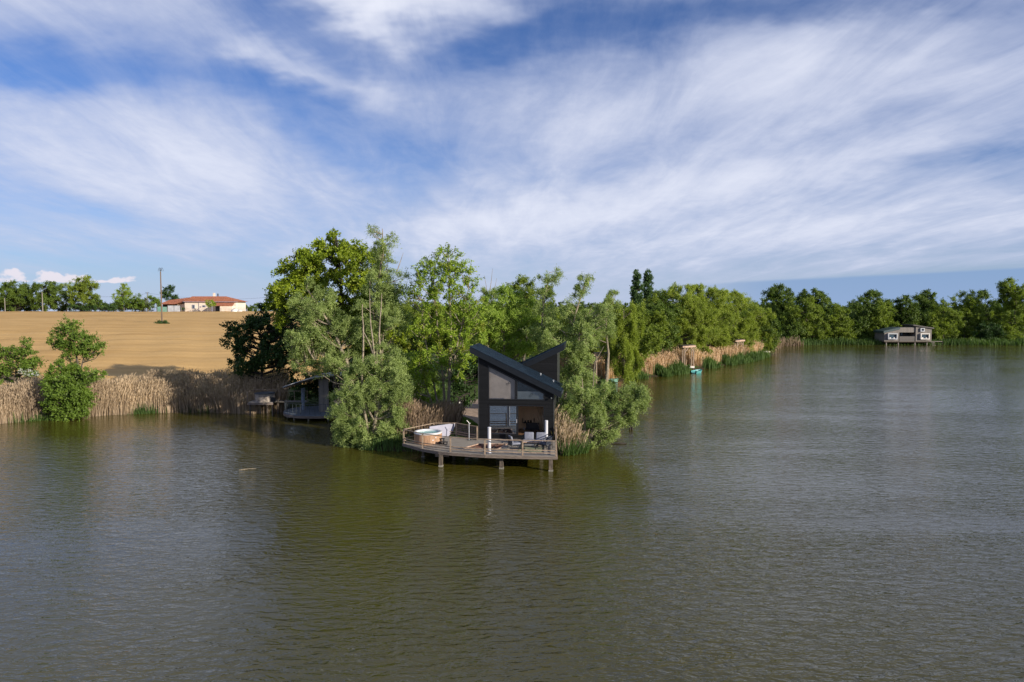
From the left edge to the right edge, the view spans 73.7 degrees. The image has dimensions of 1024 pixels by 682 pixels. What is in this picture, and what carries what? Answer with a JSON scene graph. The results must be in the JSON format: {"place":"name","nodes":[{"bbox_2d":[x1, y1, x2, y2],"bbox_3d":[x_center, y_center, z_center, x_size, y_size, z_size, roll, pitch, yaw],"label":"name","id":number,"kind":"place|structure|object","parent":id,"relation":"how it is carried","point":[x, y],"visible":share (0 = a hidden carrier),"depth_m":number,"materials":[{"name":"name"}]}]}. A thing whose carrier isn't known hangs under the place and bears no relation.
{"place":"outdoors","nodes":[
{"label":"outdoors","id":0,"kind":"place"},
{"bbox_2d":[0,311,351,387],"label":"field","id":1,"kind":"structure","parent":0,"point":[141,343],"depth_m":117.75,"materials":[{"name":"plant"}]},
{"bbox_2d":[25,280,70,310],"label":"crest tree","id":2,"kind":"object","parent":1,"relation":"on","point":[51,291],"visible":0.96,"depth_m":263.87,"materials":[{"name":"green plant"}]},
{"bbox_2d":[66,274,100,310],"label":"crest tree","id":3,"kind":"object","parent":1,"relation":"on","point":[82,295],"visible":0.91,"depth_m":262.01,"materials":[{"name":"green plant"}]},
{"bbox_2d":[89,297,104,311],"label":"crest bush","id":4,"kind":"object","parent":1,"relation":"on","point":[97,302],"visible":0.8,"depth_m":261.63,"materials":[{"name":"green plant"}]},
{"bbox_2d":[111,297,136,311],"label":"crest bush","id":5,"kind":"object","parent":1,"relation":"on","point":[122,304],"visible":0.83,"depth_m":262.31,"materials":[{"name":"green plant"}]},
{"bbox_2d":[130,293,162,311],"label":"crest bush","id":6,"kind":"object","parent":1,"relation":"on","point":[141,303],"visible":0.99,"depth_m":261.03,"materials":[{"name":"green plant"}]},
{"bbox_2d":[158,268,162,321],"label":"power pole","id":7,"kind":"object","parent":1,"relation":"on","point":[160,269],"visible":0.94,"depth_m":151.58,"materials":[{"name":"brown wood"}]},
{"bbox_2d":[167,305,180,311],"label":"panel fence","id":8,"kind":"object","parent":1,"relation":"on","point":[174,308],"visible":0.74,"depth_m":258.68,"materials":[{"name":"metal"}]},
{"bbox_2d":[205,298,215,307],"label":"house shrub","id":9,"kind":"object","parent":1,"relation":"on","point":[211,304],"visible":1,"depth_m":258.42,"materials":[{"name":"green plant"}]},
{"bbox_2d":[450,399,477,423],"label":"path","id":10,"kind":"structure","parent":0,"point":[471,411],"depth_m":65.63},
{"bbox_2d":[487,427,491,453],"bbox_3d":[-1.511,6.733,45.441,0.360,2.035,0.360,0,3,0],"label":"mooring pile","id":11,"kind":"object","parent":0,"point":[489,437],"visible":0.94,"depth_m":45.34,"materials":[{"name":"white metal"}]},
{"bbox_2d":[0,345,1023,681],"bbox_3d":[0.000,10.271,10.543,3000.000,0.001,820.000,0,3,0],"label":"lake water","id":12,"kind":"structure","parent":0,"point":[828,513],"depth_m":31.19,"materials":[{"name":"liquid"}]},
{"bbox_2d":[8,397,271,422],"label":"green reed shoots","id":13,"kind":"object","parent":12,"relation":"in","point":[43,418],"visible":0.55,"depth_m":68.02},
{"bbox_2d":[85,367,292,416],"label":"dry reeds","id":14,"kind":"object","parent":12,"relation":"in","point":[212,391],"visible":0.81,"depth_m":69.20,"materials":[{"name":"plant"}]},
{"bbox_2d":[247,390,279,415],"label":"tub platform","id":15,"kind":"structure","parent":12,"relation":"in","point":[252,402],"depth_m":67.05,"materials":[{"name":"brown wood"}]},
{"bbox_2d":[254,391,275,401],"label":"hot tub","id":16,"kind":"object","parent":15,"relation":"on","point":[265,396],"visible":1,"depth_m":67.09,"materials":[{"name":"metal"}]},
{"bbox_2d":[283,372,349,420],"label":"curved shelter","id":17,"kind":"object","parent":12,"relation":"in","point":[311,412],"visible":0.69,"depth_m":65.55,"materials":[{"name":"wood"}]},
{"bbox_2d":[402,423,557,471],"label":"terrace deck","id":18,"kind":"structure","parent":12,"relation":"in","point":[456,445],"depth_m":46.39,"materials":[{"name":"grey wood"}]},
{"bbox_2d":[414,429,441,444],"bbox_3d":[-6.019,6.865,48.949,2.040,0.825,2.040,0,3,0],"label":"hot tub","id":19,"kind":"object","parent":18,"relation":"on","point":[431,439],"visible":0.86,"depth_m":48.20,"materials":[{"name":"wood"}]},
{"bbox_2d":[429,422,454,435],"bbox_3d":[-5.242,6.745,51.096,2.155,1.142,0.203,-2,3,-31],"label":"tub cover","id":20,"kind":"object","parent":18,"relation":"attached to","point":[446,428],"visible":0.62,"depth_m":51.15,"materials":[{"name":"white plastic"}]},
{"bbox_2d":[506,435,521,448],"bbox_3d":[0.145,6.944,46.948,0.877,0.897,0.715,-1,3,-22],"label":"garden armchair","id":21,"kind":"object","parent":18,"relation":"on","point":[511,442],"visible":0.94,"depth_m":46.76,"materials":[{"name":"fabric"}]},
{"bbox_2d":[518,447,543,451],"bbox_3d":[1.304,7.398,46.661,1.700,0.012,1.500,0,3,7],"label":"outdoor rug","id":22,"kind":"object","parent":18,"relation":"on","point":[533,448],"visible":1,"depth_m":46.87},
{"bbox_2d":[522,432,545,443],"bbox_3d":[1.584,6.890,47.802,1.760,0.918,0.810,0,3,7],"label":"garden sofa","id":23,"kind":"object","parent":18,"relation":"on","point":[530,435],"visible":0.71,"depth_m":47.92,"materials":[{"name":"fabric"}]},
{"bbox_2d":[538,436,553,448],"bbox_3d":[2.319,6.949,46.858,0.877,0.897,0.715,2,4,38],"label":"garden armchair","id":24,"kind":"object","parent":18,"relation":"on","point":[543,443],"visible":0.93,"depth_m":46.67,"materials":[{"name":"fabric"}]},
{"bbox_2d":[533,403,591,453],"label":"mixed reeds","id":25,"kind":"object","parent":12,"relation":"in","point":[570,426],"visible":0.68,"depth_m":50.36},
{"bbox_2d":[541,425,591,455],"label":"mixed green reeds","id":26,"kind":"object","parent":12,"relation":"in","point":[581,449],"visible":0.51,"depth_m":49.75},
{"bbox_2d":[622,360,691,378],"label":"green rushes","id":27,"kind":"object","parent":12,"relation":"in","point":[677,368],"visible":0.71,"depth_m":105.72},
{"bbox_2d":[702,346,771,368],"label":"green rushes","id":28,"kind":"object","parent":12,"relation":"in","point":[742,358],"visible":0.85,"depth_m":127.79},
{"bbox_2d":[873,324,942,344],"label":"cabin","id":29,"kind":"object","parent":12,"relation":"in","point":[912,333],"visible":0.94,"depth_m":187.25,"materials":[{"name":"grey wood"}]},
{"bbox_2d":[887,333,897,338],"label":"window","id":30,"kind":"structure","parent":29,"relation":"in","point":[889,335],"depth_m":187.10,"materials":[{"name":"white paint"}]},
{"bbox_2d":[920,333,929,338],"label":"window","id":31,"kind":"structure","parent":29,"relation":"in","point":[922,335],"depth_m":186.78,"materials":[{"name":"white paint"}]},
{"bbox_2d":[0,0,1023,310],"label":"sky","id":32,"kind":"structure","parent":0,"point":[844,149],"materials":[{"name":"blue"}]},
{"bbox_2d":[69,307,1014,451],"bbox_3d":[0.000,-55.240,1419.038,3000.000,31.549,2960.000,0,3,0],"label":"ground","id":33,"kind":"structure","parent":0,"point":[569,393],"depth_m":83.73,"materials":[{"name":"green plant"}]},
{"bbox_2d":[0,279,30,310],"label":"crest tree","id":34,"kind":"object","parent":33,"relation":"on","point":[14,296],"visible":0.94,"depth_m":265.62,"materials":[{"name":"green plant"}]},
{"bbox_2d":[0,336,48,385],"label":"bank shrub","id":35,"kind":"object","parent":33,"relation":"on","point":[24,365],"visible":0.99,"depth_m":67.95,"materials":[{"name":"green plant"}]},
{"bbox_2d":[0,376,111,423],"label":"dry reeds","id":36,"kind":"object","parent":33,"relation":"on","point":[24,398],"visible":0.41,"depth_m":64.40,"materials":[{"name":"plant"}]},
{"bbox_2d":[58,280,72,310],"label":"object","id":37,"kind":"object","parent":33,"relation":"on","point":[69,284],"visible":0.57,"depth_m":270.67,"materials":[{"name":"green plant"}]},
{"bbox_2d":[38,358,107,421],"bbox_3d":[-41.604,4.759,64.757,5.716,6.434,4.952,-2,3,-30],"label":"willow shrub","id":38,"kind":"object","parent":33,"relation":"on","point":[69,393],"visible":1,"depth_m":63.94,"materials":[{"name":"green plant"}]},
{"bbox_2d":[0,301,153,311],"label":"bushes","id":39,"kind":"object","parent":33,"relation":"on","point":[31,309],"visible":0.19,"depth_m":270.90,"materials":[{"name":"green plant"}]},
{"bbox_2d":[46,312,109,369],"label":"field edge tree","id":40,"kind":"object","parent":33,"relation":"on","point":[70,330],"visible":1,"depth_m":71.16,"materials":[{"name":"green plant"}]},
{"bbox_2d":[66,304,118,311],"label":"fence hedge","id":41,"kind":"object","parent":33,"relation":"on","point":[110,307],"visible":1,"depth_m":259.31,"materials":[{"name":"green plant"}]},
{"bbox_2d":[111,283,133,310],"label":"crest tree","id":42,"kind":"object","parent":33,"relation":"on","point":[124,292],"visible":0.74,"depth_m":268.83,"materials":[{"name":"green plant"}]},
{"bbox_2d":[162,285,179,300],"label":"leaning pine","id":43,"kind":"object","parent":33,"relation":"on","point":[166,294],"visible":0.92,"depth_m":283.57,"materials":[{"name":"green plant"}]},
{"bbox_2d":[162,293,246,310],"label":"farmhouse","id":44,"kind":"object","parent":33,"relation":"on","point":[222,303],"visible":0.77,"depth_m":266.14,"materials":[{"name":"paint"}]},
{"bbox_2d":[219,301,332,389],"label":"dark tree","id":45,"kind":"object","parent":33,"relation":"on","point":[269,353],"visible":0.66,"depth_m":70.18,"materials":[{"name":"green plant"}]},
{"bbox_2d":[267,391,308,412],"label":"walkway","id":46,"kind":"structure","parent":33,"relation":"on","point":[294,400],"depth_m":69.36,"materials":[{"name":"brown wood"}]},
{"bbox_2d":[287,369,332,404],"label":"shelter bush","id":47,"kind":"object","parent":33,"relation":"on","point":[312,386],"visible":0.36,"depth_m":70.67,"materials":[{"name":"green plant"}]},
{"bbox_2d":[282,276,366,414],"bbox_3d":[-15.908,0.384,57.961,7.258,11.935,4.123,0,3,0],"label":"leaning willow","id":48,"kind":"object","parent":33,"relation":"on","point":[305,339],"visible":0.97,"depth_m":57.70,"materials":[{"name":"green plant"}]},
{"bbox_2d":[262,227,411,388],"bbox_3d":[-16.274,-3.064,64.250,14.072,15.242,7.868,0,3,0],"label":"oak tree","id":49,"kind":"object","parent":33,"relation":"on","point":[349,256],"visible":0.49,"depth_m":62.91,"materials":[{"name":"green plant"}]},
{"bbox_2d":[324,288,415,450],"bbox_3d":[-10.986,2.757,52.609,7.316,13.578,4.734,0,3,0],"label":"waterside willow","id":50,"kind":"object","parent":33,"relation":"on","point":[347,410],"visible":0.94,"depth_m":52.21,"materials":[{"name":"green plant"}]},
{"bbox_2d":[346,223,414,413],"bbox_3d":[-11.172,-1.583,57.665,6.431,16.731,4.608,0,3,0],"label":"ash tree","id":51,"kind":"object","parent":33,"relation":"on","point":[388,290],"visible":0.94,"depth_m":57.43,"materials":[{"name":"green plant"}]},
{"bbox_2d":[399,350,442,405],"bbox_3d":[-8.190,4.116,60.081,4.675,6.824,3.540,0,3,0],"label":"light bush","id":52,"kind":"object","parent":33,"relation":"on","point":[438,391],"visible":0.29,"depth_m":59.97,"materials":[{"name":"green plant"}]},
{"bbox_2d":[396,393,467,437],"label":"dry reeds","id":53,"kind":"object","parent":33,"relation":"on","point":[441,412],"visible":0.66,"depth_m":52.95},
{"bbox_2d":[401,242,487,405],"bbox_3d":[-5.739,-0.807,56.966,7.452,14.900,5.198,0,3,0],"label":"airy tree","id":54,"kind":"object","parent":33,"relation":"on","point":[433,292],"visible":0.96,"depth_m":56.59,"materials":[{"name":"green plant"}]},
{"bbox_2d":[439,343,477,409],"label":"understory bush","id":55,"kind":"object","parent":33,"relation":"on","point":[461,386],"visible":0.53,"depth_m":65.99,"materials":[{"name":"green plant"}]},
{"bbox_2d":[452,353,475,405],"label":"bush","id":56,"kind":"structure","parent":33,"relation":"on","point":[468,383],"depth_m":69.78,"materials":[{"name":"green plant"}]},
{"bbox_2d":[459,417,477,439],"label":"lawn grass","id":57,"kind":"structure","parent":33,"relation":"on","point":[470,421],"depth_m":58.86,"materials":[{"name":"green plant"}]},
{"bbox_2d":[333,378,618,451],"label":"bank grass","id":58,"kind":"structure","parent":33,"relation":"on","point":[375,443],"depth_m":51.61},
{"bbox_2d":[467,269,506,344],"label":"feathery tree","id":59,"kind":"object","parent":33,"relation":"on","point":[484,291],"visible":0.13,"depth_m":73.32,"materials":[{"name":"green plant"}]},
{"bbox_2d":[461,283,541,361],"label":"pale willow","id":60,"kind":"object","parent":33,"relation":"on","point":[509,332],"visible":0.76,"depth_m":67.28,"materials":[{"name":"green plant"}]},
{"bbox_2d":[352,298,674,368],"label":"headland wood","id":61,"kind":"object","parent":33,"relation":"on","point":[652,332],"visible":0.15,"depth_m":100.25,"materials":[{"name":"green plant"}]},
{"bbox_2d":[470,341,566,444],"bbox_3d":[0.736,3.908,53.625,6.802,7.475,8.360,0,3,7],"label":"cabin","id":62,"kind":"object","parent":33,"relation":"on","point":[513,395],"visible":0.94,"depth_m":50.39,"materials":[{"name":"wood"}]},
{"bbox_2d":[488,366,515,399],"bbox_3d":[-0.729,3.065,50.276,2.050,2.524,0.190,0,3,7],"label":"window","id":63,"kind":"structure","parent":62,"relation":"in","point":[501,386],"depth_m":50.37,"materials":[{"name":"clear glass"}]},
{"bbox_2d":[489,405,516,434],"bbox_3d":[-0.669,5.818,50.361,2.143,2.221,0.150,0,3,7],"label":"sliding door","id":64,"kind":"structure","parent":62,"relation":"in","point":[502,418],"depth_m":50.38,"materials":[{"name":"clear glass"}]},
{"bbox_2d":[516,380,543,400],"bbox_3d":[1.347,3.578,50.048,2.062,1.522,0.190,0,3,7],"label":"window","id":65,"kind":"structure","parent":62,"relation":"in","point":[520,395],"depth_m":50.11,"materials":[{"name":"grey glass"}]},
{"bbox_2d":[524,423,538,429],"bbox_3d":[1.690,7.063,52.621,1.760,1.500,0.600,0,3,7],"label":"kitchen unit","id":66,"kind":"object","parent":62,"relation":"in","point":[532,426],"visible":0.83,"depth_m":52.56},
{"bbox_2d":[502,273,556,360],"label":"round tree","id":67,"kind":"object","parent":33,"relation":"on","point":[529,289],"visible":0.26,"depth_m":85.16,"materials":[{"name":"green plant"}]},
{"bbox_2d":[246,301,825,314],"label":"distant woodland","id":68,"kind":"object","parent":33,"relation":"on","point":[255,308],"visible":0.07,"depth_m":395.94,"materials":[{"name":"green plant"}]},
{"bbox_2d":[520,266,565,356],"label":"wispy tree","id":69,"kind":"object","parent":33,"relation":"on","point":[544,310],"visible":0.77,"depth_m":65.53,"materials":[{"name":"green plant"}]},
{"bbox_2d":[541,271,595,398],"bbox_3d":[5.299,-0.541,63.961,5.383,12.041,3.255,0,3,0],"label":"forked tree","id":70,"kind":"object","parent":33,"relation":"on","point":[572,314],"visible":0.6,"depth_m":63.83,"materials":[{"name":"green plant"}]},
{"bbox_2d":[538,302,620,415],"bbox_3d":[5.826,1.966,62.091,6.806,11.055,4.910,-1,3,-24],"label":"grey willow","id":71,"kind":"object","parent":33,"relation":"on","point":[576,356],"visible":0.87,"depth_m":61.54,"materials":[{"name":"green plant"}]},
{"bbox_2d":[593,352,606,383],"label":"timber gantry","id":72,"kind":"object","parent":33,"relation":"on","point":[595,354],"visible":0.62,"depth_m":93.08,"materials":[{"name":"brown wood"}]},
{"bbox_2d":[583,289,622,383],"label":"thin top tree","id":73,"kind":"object","parent":33,"relation":"on","point":[610,301],"visible":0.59,"depth_m":77.78,"materials":[{"name":"green plant"}]},
{"bbox_2d":[556,348,652,448],"bbox_3d":[6.854,4.538,51.776,7.768,8.304,4.106,1,3,13],"label":"overhanging bush","id":74,"kind":"object","parent":33,"relation":"on","point":[603,423],"visible":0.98,"depth_m":51.39,"materials":[{"name":"green plant"}]},
{"bbox_2d":[560,351,679,378],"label":"orange reeds","id":75,"kind":"object","parent":33,"relation":"on","point":[652,361],"visible":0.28,"depth_m":104.73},
{"bbox_2d":[597,299,645,385],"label":"weeping willow","id":76,"kind":"object","parent":33,"relation":"on","point":[628,357],"visible":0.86,"depth_m":91.58,"materials":[{"name":"green plant"}]},
{"bbox_2d":[628,269,644,306],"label":"poplar tree","id":77,"kind":"object","parent":33,"relation":"on","point":[636,297],"visible":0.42,"depth_m":130.94,"materials":[{"name":"green plant"}]},
{"bbox_2d":[629,299,649,322],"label":"yellow tree","id":78,"kind":"object","parent":33,"relation":"on","point":[643,305],"visible":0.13,"depth_m":111.04,"materials":[{"name":"green plant"}]},
{"bbox_2d":[640,268,653,342],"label":"poplar tree","id":79,"kind":"object","parent":33,"relation":"on","point":[648,278],"visible":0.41,"depth_m":133.99,"materials":[{"name":"green plant"}]},
{"bbox_2d":[636,290,685,353],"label":"shaded willow","id":80,"kind":"object","parent":33,"relation":"on","point":[671,312],"visible":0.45,"depth_m":111.30,"materials":[{"name":"green plant"}]},
{"bbox_2d":[647,281,723,357],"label":"lake willow","id":81,"kind":"object","parent":33,"relation":"on","point":[692,322],"visible":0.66,"depth_m":120.33,"materials":[{"name":"green plant"}]},
{"bbox_2d":[681,344,695,365],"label":"timber gantry","id":82,"kind":"object","parent":33,"relation":"on","point":[688,346],"visible":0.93,"depth_m":114.79,"materials":[{"name":"brown wood"}]},
{"bbox_2d":[686,346,713,355],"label":"lake bush","id":83,"kind":"object","parent":33,"relation":"on","point":[707,349],"visible":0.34,"depth_m":121.05,"materials":[{"name":"green plant"}]},
{"bbox_2d":[639,316,783,351],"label":"shore thicket","id":84,"kind":"object","parent":33,"relation":"on","point":[774,323],"visible":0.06,"depth_m":148.18,"materials":[{"name":"green plant"}]},
{"bbox_2d":[684,283,739,348],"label":"lake willow","id":85,"kind":"object","parent":33,"relation":"on","point":[717,300],"visible":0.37,"depth_m":128.69,"materials":[{"name":"green plant"}]},
{"bbox_2d":[661,341,764,366],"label":"orange reeds","id":86,"kind":"object","parent":33,"relation":"on","point":[716,355],"visible":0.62,"depth_m":122.49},
{"bbox_2d":[713,289,762,352],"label":"lake willow","id":87,"kind":"object","parent":33,"relation":"on","point":[744,325],"visible":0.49,"depth_m":136.55,"materials":[{"name":"green plant"}]},
{"bbox_2d":[733,339,744,350],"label":"timber gantry","id":88,"kind":"object","parent":33,"relation":"on","point":[739,341],"visible":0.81,"depth_m":132.24,"materials":[{"name":"brown wood"}]},
{"bbox_2d":[741,299,765,315],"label":"bare tree","id":89,"kind":"object","parent":33,"relation":"on","point":[755,303],"visible":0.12,"depth_m":164.33,"materials":[{"name":"green plant"}]},
{"bbox_2d":[739,303,779,352],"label":"lake willow","id":90,"kind":"object","parent":33,"relation":"on","point":[761,318],"visible":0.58,"depth_m":148.61,"materials":[{"name":"green plant"}]},
{"bbox_2d":[758,282,799,330],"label":"tree","id":91,"kind":"object","parent":33,"relation":"on","point":[776,296],"visible":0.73,"depth_m":198.41,"materials":[{"name":"green plant"}]},
{"bbox_2d":[774,335,803,349],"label":"reeds","id":92,"kind":"object","parent":33,"relation":"on","point":[783,342],"visible":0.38,"depth_m":185.15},
{"bbox_2d":[776,317,808,338],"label":"tree","id":93,"kind":"object","parent":33,"relation":"on","point":[788,331],"visible":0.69,"depth_m":190.28,"materials":[{"name":"green plant"}]},
{"bbox_2d":[776,296,837,340],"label":"tree","id":94,"kind":"object","parent":33,"relation":"on","point":[811,314],"visible":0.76,"depth_m":191.76,"materials":[{"name":"green plant"}]},
{"bbox_2d":[794,287,831,309],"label":"tree","id":95,"kind":"object","parent":33,"relation":"on","point":[818,294],"visible":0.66,"depth_m":206.05,"materials":[{"name":"green plant"}]},
{"bbox_2d":[826,302,857,340],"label":"tree","id":96,"kind":"object","parent":33,"relation":"on","point":[845,323],"visible":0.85,"depth_m":192.77,"materials":[{"name":"green plant"}]},
{"bbox_2d":[845,296,875,340],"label":"tree","id":97,"kind":"object","parent":33,"relation":"on","point":[861,326],"visible":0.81,"depth_m":194.27,"materials":[{"name":"green plant"}]},
{"bbox_2d":[856,288,894,323],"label":"tree","id":98,"kind":"object","parent":33,"relation":"on","point":[873,295],"visible":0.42,"depth_m":206.71,"materials":[{"name":"green plant"}]},
{"bbox_2d":[740,298,1023,338],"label":"woodland","id":99,"kind":"object","parent":33,"relation":"on","point":[828,310],"visible":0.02,"depth_m":217.48,"materials":[{"name":"green plant"}]},
{"bbox_2d":[866,299,901,339],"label":"tree","id":100,"kind":"object","parent":33,"relation":"on","point":[883,310],"visible":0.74,"depth_m":193.49,"materials":[{"name":"green plant"}]},
{"bbox_2d":[780,336,1023,344],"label":"bank growth","id":101,"kind":"object","parent":33,"relation":"on","point":[953,341],"visible":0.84,"depth_m":188.92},
{"bbox_2d":[889,294,932,326],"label":"tree","id":102,"kind":"object","parent":33,"relation":"on","point":[911,311],"visible":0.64,"depth_m":206.74,"materials":[{"name":"green plant"}]},
{"bbox_2d":[907,289,946,326],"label":"tree","id":103,"kind":"object","parent":33,"relation":"on","point":[925,299],"visible":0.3,"depth_m":211.45,"materials":[{"name":"green plant"}]},
{"bbox_2d":[924,302,966,338],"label":"tree","id":104,"kind":"object","parent":33,"relation":"on","point":[943,326],"visible":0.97,"depth_m":194.83,"materials":[{"name":"green plant"}]},
{"bbox_2d":[946,290,990,340],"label":"tree","id":105,"kind":"object","parent":33,"relation":"on","point":[970,303],"visible":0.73,"depth_m":202.59,"materials":[{"name":"green plant"}]},
{"bbox_2d":[966,289,1004,319],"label":"tree","id":106,"kind":"object","parent":33,"relation":"on","point":[983,294],"visible":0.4,"depth_m":211.79,"materials":[{"name":"green plant"}]},
{"bbox_2d":[969,321,1008,340],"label":"bush","id":107,"kind":"object","parent":33,"relation":"on","point":[990,333],"visible":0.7,"depth_m":194.33,"materials":[{"name":"green plant"}]},
{"bbox_2d":[988,277,1023,340],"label":"tree","id":108,"kind":"object","parent":33,"relation":"on","point":[1011,290],"visible":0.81,"depth_m":197.23,"materials":[{"name":"green plant"}]},
{"bbox_2d":[999,331,1023,340],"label":"bush","id":109,"kind":"object","parent":33,"relation":"on","point":[1011,336],"visible":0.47,"depth_m":193.31,"materials":[{"name":"green plant"}]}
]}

